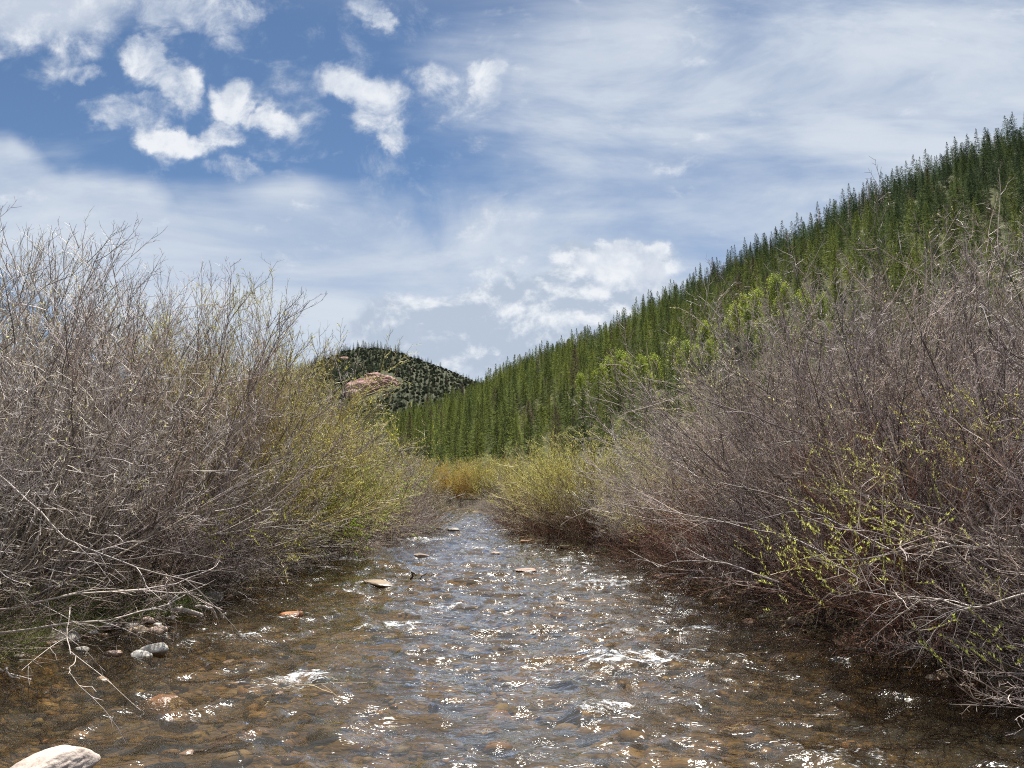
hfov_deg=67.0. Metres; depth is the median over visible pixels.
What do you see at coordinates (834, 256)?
conifer tree
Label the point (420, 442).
conifer tree
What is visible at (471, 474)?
willow shrub
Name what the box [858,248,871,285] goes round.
conifer tree
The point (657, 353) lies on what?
conifer tree
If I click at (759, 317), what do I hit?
aspen tree
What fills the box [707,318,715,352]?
conifer tree
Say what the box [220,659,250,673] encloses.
river rock
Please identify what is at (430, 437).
conifer tree
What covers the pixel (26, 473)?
willow shrub
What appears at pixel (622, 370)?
aspen tree
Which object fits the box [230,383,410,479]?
willow shrub
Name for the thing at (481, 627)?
river rock
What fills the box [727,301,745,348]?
aspen tree
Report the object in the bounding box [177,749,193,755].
river rock
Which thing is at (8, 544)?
willow shrub
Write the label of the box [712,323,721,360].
aspen tree
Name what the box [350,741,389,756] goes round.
river rock
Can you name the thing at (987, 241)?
conifer tree
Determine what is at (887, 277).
conifer tree
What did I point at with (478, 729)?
river rock
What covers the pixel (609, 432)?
conifer tree
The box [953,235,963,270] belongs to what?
conifer tree
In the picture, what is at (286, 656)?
river rock
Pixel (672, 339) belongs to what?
conifer tree
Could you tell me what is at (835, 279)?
conifer tree
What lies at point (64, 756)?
river rock
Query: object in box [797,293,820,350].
aspen tree
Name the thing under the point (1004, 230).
conifer tree
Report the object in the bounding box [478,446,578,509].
willow shrub
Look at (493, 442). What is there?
conifer tree
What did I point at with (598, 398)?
conifer tree
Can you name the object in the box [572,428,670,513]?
willow shrub
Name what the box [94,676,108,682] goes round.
river rock
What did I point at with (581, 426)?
conifer tree
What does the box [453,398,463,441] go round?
conifer tree
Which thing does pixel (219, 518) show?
leafy branch
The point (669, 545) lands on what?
willow shrub
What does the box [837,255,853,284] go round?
conifer tree
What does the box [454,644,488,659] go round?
river rock
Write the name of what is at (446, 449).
conifer tree
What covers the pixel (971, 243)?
conifer tree
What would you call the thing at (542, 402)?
conifer tree
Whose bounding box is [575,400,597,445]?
conifer tree
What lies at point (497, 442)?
conifer tree
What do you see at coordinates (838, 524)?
fallen branch
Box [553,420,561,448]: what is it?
conifer tree
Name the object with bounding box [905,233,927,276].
conifer tree
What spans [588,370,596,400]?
aspen tree
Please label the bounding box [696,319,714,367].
aspen tree
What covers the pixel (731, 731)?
river rock
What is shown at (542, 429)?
conifer tree
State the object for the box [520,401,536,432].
conifer tree
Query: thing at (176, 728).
river rock
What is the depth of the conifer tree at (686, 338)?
237.58 m
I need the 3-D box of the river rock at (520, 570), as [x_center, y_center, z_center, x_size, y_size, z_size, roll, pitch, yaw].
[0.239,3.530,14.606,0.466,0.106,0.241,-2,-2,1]
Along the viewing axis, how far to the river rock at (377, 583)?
12.91 m
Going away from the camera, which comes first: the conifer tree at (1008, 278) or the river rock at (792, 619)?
the river rock at (792, 619)
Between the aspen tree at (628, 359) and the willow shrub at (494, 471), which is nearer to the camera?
the willow shrub at (494, 471)
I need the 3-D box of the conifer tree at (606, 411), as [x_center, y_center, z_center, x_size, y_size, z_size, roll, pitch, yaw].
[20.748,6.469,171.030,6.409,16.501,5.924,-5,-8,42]
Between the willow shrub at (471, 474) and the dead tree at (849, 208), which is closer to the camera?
the willow shrub at (471, 474)
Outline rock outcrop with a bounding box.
[342,372,400,397]
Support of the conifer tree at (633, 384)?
on the hill at (992, 192)
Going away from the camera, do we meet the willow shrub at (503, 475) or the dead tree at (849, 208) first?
the willow shrub at (503, 475)
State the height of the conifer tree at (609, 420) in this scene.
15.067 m
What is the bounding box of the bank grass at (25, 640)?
[0,563,217,657]
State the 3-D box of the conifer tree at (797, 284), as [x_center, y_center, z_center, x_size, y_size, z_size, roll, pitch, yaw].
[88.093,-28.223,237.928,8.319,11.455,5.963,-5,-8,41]
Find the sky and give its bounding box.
[0,0,1023,420]
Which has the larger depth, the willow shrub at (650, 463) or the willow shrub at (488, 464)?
the willow shrub at (488, 464)
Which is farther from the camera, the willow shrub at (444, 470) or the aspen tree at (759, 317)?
the aspen tree at (759, 317)
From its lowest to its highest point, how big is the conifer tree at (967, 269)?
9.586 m
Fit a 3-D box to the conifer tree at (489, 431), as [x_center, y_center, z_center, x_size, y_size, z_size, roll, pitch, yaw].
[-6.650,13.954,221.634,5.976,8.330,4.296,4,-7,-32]
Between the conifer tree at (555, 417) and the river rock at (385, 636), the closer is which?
the river rock at (385, 636)
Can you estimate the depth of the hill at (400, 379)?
932.66 m
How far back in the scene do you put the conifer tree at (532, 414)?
230.41 m
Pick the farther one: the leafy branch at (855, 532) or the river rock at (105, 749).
the leafy branch at (855, 532)
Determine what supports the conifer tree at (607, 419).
on the hill at (992, 192)
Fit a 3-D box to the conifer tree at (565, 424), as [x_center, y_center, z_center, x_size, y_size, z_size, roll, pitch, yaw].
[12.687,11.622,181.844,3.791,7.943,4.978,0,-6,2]
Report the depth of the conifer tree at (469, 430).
219.59 m
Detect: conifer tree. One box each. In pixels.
[393,416,406,461]
[397,412,411,459]
[397,420,407,458]
[403,412,416,461]
[405,413,426,463]
[412,427,431,460]
[415,429,435,467]
[425,416,436,458]
[426,423,436,453]
[430,437,442,471]
[431,408,449,465]
[437,445,445,463]
[439,401,455,451]
[443,415,451,455]
[446,422,466,471]
[449,429,461,470]
[450,419,474,460]
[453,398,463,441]
[458,410,473,461]
[459,420,486,459]
[461,422,476,449]
[463,400,473,445]
[467,400,486,462]
[469,448,476,465]
[473,391,489,448]
[475,409,488,447]
[483,418,494,443]
[484,388,509,449]
[486,411,502,456]
[488,407,501,451]
[495,399,514,443]
[495,423,511,461]
[496,424,505,458]
[501,383,519,438]
[503,413,526,461]
[505,371,522,417]
[505,384,519,426]
[506,392,521,442]
[508,421,518,448]
[510,392,523,428]
[513,435,524,464]
[518,414,537,456]
[519,409,527,441]
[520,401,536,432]
[523,431,544,462]
[524,400,537,428]
[524,426,538,451]
[527,413,546,444]
[531,404,548,432]
[536,380,548,424]
[537,417,544,444]
[538,387,550,410]
[540,412,547,435]
[544,392,553,428]
[545,397,566,438]
[548,406,565,445]
[548,412,562,440]
[552,428,560,458]
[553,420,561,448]
[557,392,564,428]
[559,417,571,446]
[561,379,576,421]
[569,385,592,418]
[574,384,593,437]
[574,405,589,430]
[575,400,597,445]
[579,401,602,456]
[584,365,600,395]
[586,372,599,415]
[588,359,608,409]
[590,374,604,421]
[593,376,623,446]
[594,400,603,435]
[595,401,617,432]
[598,396,605,426]
[600,404,621,465]
[600,414,619,454]
[603,385,620,415]
[605,355,622,407]
[610,362,626,411]
[612,370,624,408]
[615,388,624,412]
[615,406,632,444]
[623,394,633,438]
[624,383,639,419]
[626,373,638,396]
[627,377,660,443]
[630,373,654,440]
[633,341,643,384]
[636,383,645,401]
[644,348,652,384]
[648,331,669,386]
[652,344,667,388]
[653,352,676,410]
[662,351,679,402]
[665,327,677,365]
[667,327,688,382]
[668,368,686,410]
[682,327,693,357]
[687,383,698,430]
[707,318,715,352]
[719,335,742,397]
[720,351,735,402]
[721,295,741,328]
[745,331,755,374]
[747,275,761,322]
[787,276,801,303]
[814,258,825,294]
[824,261,847,297]
[824,288,833,315]
[825,260,841,287]
[828,247,843,294]
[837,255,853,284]
[842,257,859,291]
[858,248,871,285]
[866,255,886,299]
[873,241,885,272]
[876,241,904,281]
[877,259,895,294]
[886,255,907,300]
[888,261,896,289]
[889,219,910,265]
[891,240,907,287]
[899,250,923,298]
[904,251,925,287]
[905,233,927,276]
[912,261,927,303]
[918,255,941,288]
[919,238,934,270]
[921,251,930,283]
[927,215,944,273]
[935,239,951,284]
[939,214,960,267]
[944,197,963,251]
[945,199,964,245]
[945,238,961,289]
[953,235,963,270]
[957,214,980,254]
[959,252,981,284]
[963,230,985,286]
[967,219,983,246]
[968,208,985,236]
[968,236,980,260]
[977,228,995,253]
[981,228,996,262]
[982,220,1002,249]
[983,230,1012,285]
[984,212,993,236]
[984,247,996,269]
[989,206,1003,241]
[1000,255,1019,302]
[1002,211,1022,255]
[1003,211,1017,234]
[1003,229,1018,259]
[1007,229,1022,264]
[1009,214,1023,274]
[1015,207,1023,229]
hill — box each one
[166,348,477,429]
[393,147,1023,473]
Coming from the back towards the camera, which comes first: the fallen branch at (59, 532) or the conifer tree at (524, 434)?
the conifer tree at (524, 434)
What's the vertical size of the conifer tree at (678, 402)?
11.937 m
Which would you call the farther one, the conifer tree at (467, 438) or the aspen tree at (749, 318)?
the aspen tree at (749, 318)
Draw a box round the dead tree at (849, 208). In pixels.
[847,197,851,224]
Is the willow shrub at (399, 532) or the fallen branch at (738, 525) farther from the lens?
the willow shrub at (399, 532)
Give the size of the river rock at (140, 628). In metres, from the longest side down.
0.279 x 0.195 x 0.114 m
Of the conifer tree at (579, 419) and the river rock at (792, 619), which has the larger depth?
the conifer tree at (579, 419)
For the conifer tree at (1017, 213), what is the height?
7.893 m
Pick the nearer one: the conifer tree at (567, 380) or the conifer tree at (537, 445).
the conifer tree at (537, 445)
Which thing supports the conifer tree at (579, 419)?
on the hill at (992, 192)
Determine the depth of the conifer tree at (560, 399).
210.92 m
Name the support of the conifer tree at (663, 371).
on the hill at (992, 192)
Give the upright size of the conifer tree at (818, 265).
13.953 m
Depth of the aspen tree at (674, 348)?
220.41 m
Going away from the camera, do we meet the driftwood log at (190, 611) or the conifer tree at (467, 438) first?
the driftwood log at (190, 611)
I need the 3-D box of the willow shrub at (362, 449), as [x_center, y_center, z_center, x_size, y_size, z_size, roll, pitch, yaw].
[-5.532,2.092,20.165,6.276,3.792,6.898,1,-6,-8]
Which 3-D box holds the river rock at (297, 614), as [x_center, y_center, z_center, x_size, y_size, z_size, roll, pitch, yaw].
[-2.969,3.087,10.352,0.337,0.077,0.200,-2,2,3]
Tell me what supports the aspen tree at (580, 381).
on the hill at (992, 192)
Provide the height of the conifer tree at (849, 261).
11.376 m
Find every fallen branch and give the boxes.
[0,475,250,644]
[0,548,222,629]
[0,569,196,683]
[0,667,62,702]
[20,607,149,753]
[265,663,364,705]
[595,469,849,565]
[613,363,899,490]
[619,538,779,592]
[694,476,890,550]
[813,509,1023,628]
[827,524,1023,669]
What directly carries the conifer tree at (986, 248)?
on the hill at (992, 192)
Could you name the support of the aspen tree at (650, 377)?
on the hill at (992, 192)
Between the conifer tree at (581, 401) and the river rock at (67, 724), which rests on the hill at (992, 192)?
the conifer tree at (581, 401)
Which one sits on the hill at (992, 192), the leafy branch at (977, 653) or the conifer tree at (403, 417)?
the conifer tree at (403, 417)
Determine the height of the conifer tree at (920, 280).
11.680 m
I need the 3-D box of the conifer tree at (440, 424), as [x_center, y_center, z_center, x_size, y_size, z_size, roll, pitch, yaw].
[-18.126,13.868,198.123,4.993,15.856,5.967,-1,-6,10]
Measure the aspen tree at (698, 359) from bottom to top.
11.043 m
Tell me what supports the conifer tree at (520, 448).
on the hill at (992, 192)
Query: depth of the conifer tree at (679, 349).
222.32 m
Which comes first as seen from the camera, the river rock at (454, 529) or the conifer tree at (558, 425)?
the river rock at (454, 529)
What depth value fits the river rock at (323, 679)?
7.51 m
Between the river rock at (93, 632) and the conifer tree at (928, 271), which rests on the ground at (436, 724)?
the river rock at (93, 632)
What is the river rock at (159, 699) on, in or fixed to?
in the river
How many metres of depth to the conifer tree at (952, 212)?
223.57 m
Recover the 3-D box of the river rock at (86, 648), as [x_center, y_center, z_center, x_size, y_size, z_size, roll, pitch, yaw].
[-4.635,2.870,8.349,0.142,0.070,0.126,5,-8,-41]
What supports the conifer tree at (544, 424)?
on the hill at (992, 192)
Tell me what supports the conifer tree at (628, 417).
on the hill at (992, 192)
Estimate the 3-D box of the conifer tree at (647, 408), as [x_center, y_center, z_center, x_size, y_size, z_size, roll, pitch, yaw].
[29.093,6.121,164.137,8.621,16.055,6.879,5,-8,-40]
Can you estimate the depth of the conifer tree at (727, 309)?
244.90 m
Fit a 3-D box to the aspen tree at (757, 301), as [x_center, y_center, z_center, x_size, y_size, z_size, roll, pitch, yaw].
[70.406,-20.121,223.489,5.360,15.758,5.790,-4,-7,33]
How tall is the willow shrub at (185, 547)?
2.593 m
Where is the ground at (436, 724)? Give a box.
[0,472,1023,767]
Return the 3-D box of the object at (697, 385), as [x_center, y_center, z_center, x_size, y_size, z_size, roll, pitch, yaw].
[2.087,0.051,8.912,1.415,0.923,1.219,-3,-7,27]
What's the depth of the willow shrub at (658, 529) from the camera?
14.83 m
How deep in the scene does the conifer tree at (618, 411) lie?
201.88 m
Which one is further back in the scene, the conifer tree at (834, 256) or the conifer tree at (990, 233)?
the conifer tree at (834, 256)
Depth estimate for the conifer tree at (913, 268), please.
205.19 m
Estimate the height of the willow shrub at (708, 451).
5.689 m
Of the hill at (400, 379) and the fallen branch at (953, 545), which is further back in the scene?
the hill at (400, 379)
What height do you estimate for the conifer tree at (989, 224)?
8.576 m
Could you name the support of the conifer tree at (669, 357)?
on the hill at (992, 192)
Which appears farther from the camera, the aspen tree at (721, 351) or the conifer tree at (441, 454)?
the aspen tree at (721, 351)
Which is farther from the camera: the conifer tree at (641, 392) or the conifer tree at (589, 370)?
the conifer tree at (589, 370)
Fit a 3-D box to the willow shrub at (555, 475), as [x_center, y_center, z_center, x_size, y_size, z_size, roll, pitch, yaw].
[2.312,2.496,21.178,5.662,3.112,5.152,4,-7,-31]
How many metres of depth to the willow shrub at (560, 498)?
19.58 m
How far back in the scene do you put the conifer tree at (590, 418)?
165.17 m
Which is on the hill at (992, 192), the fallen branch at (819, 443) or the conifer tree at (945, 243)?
the conifer tree at (945, 243)
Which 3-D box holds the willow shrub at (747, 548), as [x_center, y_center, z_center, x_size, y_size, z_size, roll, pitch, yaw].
[4.343,1.785,10.668,4.406,2.711,4.470,-1,-6,9]
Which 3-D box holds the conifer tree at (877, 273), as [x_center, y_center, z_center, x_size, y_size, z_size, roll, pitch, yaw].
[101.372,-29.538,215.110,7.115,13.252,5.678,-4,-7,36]
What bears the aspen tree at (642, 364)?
on the hill at (992, 192)
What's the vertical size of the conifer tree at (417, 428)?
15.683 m
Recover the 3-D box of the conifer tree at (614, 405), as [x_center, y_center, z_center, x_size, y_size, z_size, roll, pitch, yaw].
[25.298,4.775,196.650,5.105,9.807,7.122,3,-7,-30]
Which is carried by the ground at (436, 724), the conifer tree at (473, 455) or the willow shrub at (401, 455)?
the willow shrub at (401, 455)
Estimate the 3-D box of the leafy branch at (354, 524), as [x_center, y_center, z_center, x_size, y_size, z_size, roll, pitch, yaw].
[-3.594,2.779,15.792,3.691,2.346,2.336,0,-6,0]
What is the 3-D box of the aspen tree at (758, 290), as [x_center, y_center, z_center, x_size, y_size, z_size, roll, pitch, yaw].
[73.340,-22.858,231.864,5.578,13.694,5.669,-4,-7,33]
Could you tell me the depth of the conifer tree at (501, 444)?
183.59 m
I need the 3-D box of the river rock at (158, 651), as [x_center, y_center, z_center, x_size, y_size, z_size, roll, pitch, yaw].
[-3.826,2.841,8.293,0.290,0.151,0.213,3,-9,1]
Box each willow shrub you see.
[0,197,347,616]
[0,216,400,629]
[0,224,253,573]
[0,225,198,537]
[0,247,323,552]
[0,332,75,594]
[0,424,280,619]
[0,524,23,606]
[8,259,442,595]
[20,288,348,527]
[89,421,358,589]
[141,343,396,485]
[147,329,434,540]
[204,418,410,557]
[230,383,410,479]
[236,398,421,519]
[262,429,430,548]
[295,420,423,518]
[321,414,430,501]
[345,429,433,489]
[353,462,450,548]
[358,441,465,514]
[380,452,454,511]
[390,456,440,475]
[395,456,458,500]
[402,478,473,529]
[417,455,469,497]
[421,457,492,499]
[436,455,497,497]
[443,459,479,474]
[451,453,515,500]
[466,461,541,503]
[468,453,523,474]
[472,432,624,516]
[472,484,514,519]
[473,455,523,494]
[474,454,537,494]
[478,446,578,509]
[483,482,529,523]
[490,477,567,532]
[491,418,666,528]
[509,455,582,485]
[521,466,641,536]
[558,405,756,532]
[560,270,1023,606]
[564,445,623,507]
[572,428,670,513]
[578,156,1023,604]
[584,461,708,542]
[586,367,838,544]
[610,456,787,556]
[631,454,822,594]
[632,407,722,512]
[663,387,830,530]
[665,415,992,610]
[679,326,998,536]
[693,383,1023,678]
[697,216,1023,562]
[733,162,1023,669]
[771,219,1023,569]
[846,322,1023,735]
[881,413,1023,692]
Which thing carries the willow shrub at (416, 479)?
on the ground at (436, 724)
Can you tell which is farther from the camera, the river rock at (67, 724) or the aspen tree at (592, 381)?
the aspen tree at (592, 381)
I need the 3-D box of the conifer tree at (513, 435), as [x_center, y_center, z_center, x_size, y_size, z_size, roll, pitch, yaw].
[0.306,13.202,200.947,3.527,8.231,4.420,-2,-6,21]
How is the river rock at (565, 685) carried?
in the river
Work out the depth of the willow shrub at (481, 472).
37.65 m
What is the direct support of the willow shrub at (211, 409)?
on the ground at (436, 724)
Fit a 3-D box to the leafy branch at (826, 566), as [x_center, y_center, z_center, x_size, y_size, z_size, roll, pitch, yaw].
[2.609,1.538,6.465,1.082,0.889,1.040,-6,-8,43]
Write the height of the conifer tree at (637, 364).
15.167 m
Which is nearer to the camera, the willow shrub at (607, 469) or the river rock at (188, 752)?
the river rock at (188, 752)
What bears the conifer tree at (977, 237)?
on the hill at (992, 192)
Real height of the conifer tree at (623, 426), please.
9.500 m
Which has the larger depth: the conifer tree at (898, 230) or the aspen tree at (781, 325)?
the conifer tree at (898, 230)
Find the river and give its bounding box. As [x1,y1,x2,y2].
[0,508,1023,767]
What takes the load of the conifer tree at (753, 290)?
on the hill at (992, 192)
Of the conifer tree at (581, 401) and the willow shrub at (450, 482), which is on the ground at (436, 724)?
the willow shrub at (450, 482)
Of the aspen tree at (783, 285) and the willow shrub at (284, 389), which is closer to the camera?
the willow shrub at (284, 389)
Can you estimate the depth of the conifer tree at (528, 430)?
177.89 m
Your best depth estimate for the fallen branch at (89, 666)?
6.34 m
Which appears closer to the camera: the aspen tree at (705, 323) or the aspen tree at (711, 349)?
the aspen tree at (711, 349)
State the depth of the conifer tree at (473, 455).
175.78 m
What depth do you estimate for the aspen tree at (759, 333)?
205.79 m
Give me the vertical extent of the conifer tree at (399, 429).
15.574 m
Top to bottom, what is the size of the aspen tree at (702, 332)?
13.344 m
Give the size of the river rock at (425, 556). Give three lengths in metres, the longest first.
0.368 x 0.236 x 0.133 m
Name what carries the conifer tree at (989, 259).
on the hill at (992, 192)
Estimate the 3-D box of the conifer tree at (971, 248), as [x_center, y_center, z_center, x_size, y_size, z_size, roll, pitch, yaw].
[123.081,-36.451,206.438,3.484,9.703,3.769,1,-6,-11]
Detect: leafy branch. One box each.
[125,467,304,558]
[244,349,439,493]
[281,463,426,555]
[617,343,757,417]
[735,484,968,593]
[753,514,905,612]
[798,415,963,512]
[873,369,1023,482]
[912,567,1023,671]
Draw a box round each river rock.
[10,745,100,767]
[39,738,79,750]
[48,628,82,646]
[51,714,88,728]
[74,646,89,653]
[89,630,97,634]
[90,735,130,753]
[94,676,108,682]
[106,650,122,656]
[125,623,137,627]
[128,626,149,636]
[131,650,152,661]
[134,694,196,721]
[139,643,168,656]
[142,616,154,623]
[148,626,167,635]
[159,714,198,733]
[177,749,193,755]
[203,591,223,602]
[204,731,254,752]
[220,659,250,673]
[263,690,294,703]
[271,651,289,659]
[278,611,302,618]
[310,674,332,685]
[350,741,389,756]
[364,579,395,588]
[370,634,395,642]
[414,554,429,559]
[435,667,455,674]
[447,528,459,531]
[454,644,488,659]
[457,723,502,744]
[468,620,496,632]
[512,568,536,572]
[538,672,582,693]
[553,602,570,605]
[595,621,612,628]
[656,735,691,751]
[717,720,758,737]
[786,616,808,627]
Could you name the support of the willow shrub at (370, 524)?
on the ground at (436, 724)
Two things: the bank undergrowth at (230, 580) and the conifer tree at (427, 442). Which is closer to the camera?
the bank undergrowth at (230, 580)
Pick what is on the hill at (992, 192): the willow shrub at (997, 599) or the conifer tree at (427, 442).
the conifer tree at (427, 442)
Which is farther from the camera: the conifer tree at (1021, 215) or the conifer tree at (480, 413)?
the conifer tree at (480, 413)
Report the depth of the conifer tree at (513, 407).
214.01 m
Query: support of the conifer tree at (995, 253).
on the hill at (992, 192)
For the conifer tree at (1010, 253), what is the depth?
196.39 m
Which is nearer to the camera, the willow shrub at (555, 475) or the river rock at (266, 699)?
the river rock at (266, 699)
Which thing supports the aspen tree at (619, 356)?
on the hill at (992, 192)
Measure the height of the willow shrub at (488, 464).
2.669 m
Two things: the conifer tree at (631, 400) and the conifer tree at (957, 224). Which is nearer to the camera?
the conifer tree at (631, 400)
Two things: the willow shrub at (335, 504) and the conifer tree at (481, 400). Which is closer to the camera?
the willow shrub at (335, 504)
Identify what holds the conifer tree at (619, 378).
on the hill at (992, 192)
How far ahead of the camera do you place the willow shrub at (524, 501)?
22.19 m
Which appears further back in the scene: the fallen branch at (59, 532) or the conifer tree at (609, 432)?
the conifer tree at (609, 432)
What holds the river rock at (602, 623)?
in the river
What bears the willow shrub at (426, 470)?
on the ground at (436, 724)
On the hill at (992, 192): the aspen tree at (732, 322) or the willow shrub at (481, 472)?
the aspen tree at (732, 322)
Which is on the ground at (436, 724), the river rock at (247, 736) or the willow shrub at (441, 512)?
the willow shrub at (441, 512)
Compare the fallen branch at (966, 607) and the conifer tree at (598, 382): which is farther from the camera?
the conifer tree at (598, 382)
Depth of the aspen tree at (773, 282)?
231.63 m
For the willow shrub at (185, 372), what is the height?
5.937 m
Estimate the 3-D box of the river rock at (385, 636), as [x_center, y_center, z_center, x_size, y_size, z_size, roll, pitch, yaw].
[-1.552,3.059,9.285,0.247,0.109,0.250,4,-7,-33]
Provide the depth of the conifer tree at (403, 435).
227.69 m
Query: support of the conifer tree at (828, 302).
on the hill at (992, 192)
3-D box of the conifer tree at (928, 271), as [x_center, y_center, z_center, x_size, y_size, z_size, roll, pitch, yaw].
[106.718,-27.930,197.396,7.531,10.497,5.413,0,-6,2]
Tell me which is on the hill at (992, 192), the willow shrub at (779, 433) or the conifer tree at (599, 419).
the conifer tree at (599, 419)
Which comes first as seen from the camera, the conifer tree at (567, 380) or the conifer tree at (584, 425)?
the conifer tree at (584, 425)
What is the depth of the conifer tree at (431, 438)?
225.74 m
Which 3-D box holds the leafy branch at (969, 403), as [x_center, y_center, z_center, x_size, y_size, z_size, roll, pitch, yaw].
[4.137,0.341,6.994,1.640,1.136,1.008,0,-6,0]
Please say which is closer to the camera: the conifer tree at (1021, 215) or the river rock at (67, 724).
the river rock at (67, 724)
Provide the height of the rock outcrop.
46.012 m
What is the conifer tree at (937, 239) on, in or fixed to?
on the hill at (992, 192)
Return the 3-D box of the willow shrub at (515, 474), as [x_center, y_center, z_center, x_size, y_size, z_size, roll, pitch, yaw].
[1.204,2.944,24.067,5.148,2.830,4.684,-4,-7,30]
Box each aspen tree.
[575,370,586,397]
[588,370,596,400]
[594,361,610,393]
[604,352,614,391]
[616,348,627,391]
[618,358,629,399]
[623,351,635,379]
[635,354,650,393]
[645,373,663,410]
[647,353,665,393]
[662,336,679,381]
[673,346,685,387]
[678,336,699,380]
[693,344,705,376]
[694,330,708,360]
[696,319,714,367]
[704,337,713,374]
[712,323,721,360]
[714,339,727,373]
[723,316,736,343]
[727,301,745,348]
[728,305,736,339]
[738,293,752,323]
[740,302,754,344]
[746,287,763,336]
[752,287,765,320]
[754,309,766,329]
[754,317,770,346]
[766,276,779,308]
[768,269,788,307]
[770,295,781,329]
[774,306,789,360]
[775,280,792,317]
[786,325,800,358]
[790,290,803,325]
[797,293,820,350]
[814,290,830,335]
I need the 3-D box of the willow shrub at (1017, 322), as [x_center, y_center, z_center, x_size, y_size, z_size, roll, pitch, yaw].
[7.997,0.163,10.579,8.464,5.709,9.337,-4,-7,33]
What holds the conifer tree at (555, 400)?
on the hill at (992, 192)
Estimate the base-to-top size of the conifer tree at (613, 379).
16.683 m
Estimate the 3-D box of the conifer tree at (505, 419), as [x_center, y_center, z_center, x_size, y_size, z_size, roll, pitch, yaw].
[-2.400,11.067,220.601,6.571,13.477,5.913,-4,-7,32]
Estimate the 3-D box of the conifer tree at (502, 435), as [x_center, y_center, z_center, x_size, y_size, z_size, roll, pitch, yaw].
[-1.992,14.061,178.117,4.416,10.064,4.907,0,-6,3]
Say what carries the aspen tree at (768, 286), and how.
on the hill at (992, 192)
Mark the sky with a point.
(476, 183)
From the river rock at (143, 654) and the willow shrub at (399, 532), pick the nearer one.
the river rock at (143, 654)
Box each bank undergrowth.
[0,467,459,743]
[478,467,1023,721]
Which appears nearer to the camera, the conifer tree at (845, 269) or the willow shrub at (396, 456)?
the willow shrub at (396, 456)
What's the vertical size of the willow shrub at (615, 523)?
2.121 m
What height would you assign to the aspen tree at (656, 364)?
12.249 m
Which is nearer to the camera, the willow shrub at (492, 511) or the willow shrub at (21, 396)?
the willow shrub at (21, 396)
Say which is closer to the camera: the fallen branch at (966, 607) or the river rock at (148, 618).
the fallen branch at (966, 607)
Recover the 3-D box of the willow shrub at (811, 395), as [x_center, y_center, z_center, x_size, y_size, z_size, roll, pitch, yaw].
[6.771,1.219,16.313,7.664,5.205,7.822,-5,-8,40]
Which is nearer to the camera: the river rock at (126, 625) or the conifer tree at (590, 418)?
the river rock at (126, 625)
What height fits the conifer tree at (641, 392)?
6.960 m
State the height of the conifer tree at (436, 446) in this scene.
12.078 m
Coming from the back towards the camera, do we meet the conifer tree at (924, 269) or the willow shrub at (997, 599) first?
the conifer tree at (924, 269)
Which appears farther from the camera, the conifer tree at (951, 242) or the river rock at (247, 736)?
the conifer tree at (951, 242)
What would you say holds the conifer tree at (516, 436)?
on the hill at (992, 192)
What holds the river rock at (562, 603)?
in the river
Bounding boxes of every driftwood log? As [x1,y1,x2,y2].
[172,606,202,617]
[193,605,216,618]
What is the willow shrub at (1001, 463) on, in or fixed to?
on the ground at (436, 724)
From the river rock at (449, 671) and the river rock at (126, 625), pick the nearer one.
the river rock at (449, 671)
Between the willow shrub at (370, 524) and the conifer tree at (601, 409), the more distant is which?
the conifer tree at (601, 409)
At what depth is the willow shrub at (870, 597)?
7.91 m
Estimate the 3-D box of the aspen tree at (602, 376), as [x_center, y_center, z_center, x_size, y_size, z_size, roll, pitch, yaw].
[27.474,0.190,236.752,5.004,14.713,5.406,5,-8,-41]
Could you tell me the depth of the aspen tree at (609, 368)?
244.57 m
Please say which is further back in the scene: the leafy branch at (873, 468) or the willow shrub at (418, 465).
the willow shrub at (418, 465)
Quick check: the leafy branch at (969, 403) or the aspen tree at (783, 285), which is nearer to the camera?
the leafy branch at (969, 403)
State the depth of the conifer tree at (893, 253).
220.76 m
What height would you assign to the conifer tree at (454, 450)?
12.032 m
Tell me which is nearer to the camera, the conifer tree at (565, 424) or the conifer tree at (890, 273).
the conifer tree at (565, 424)
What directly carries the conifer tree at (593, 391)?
on the hill at (992, 192)

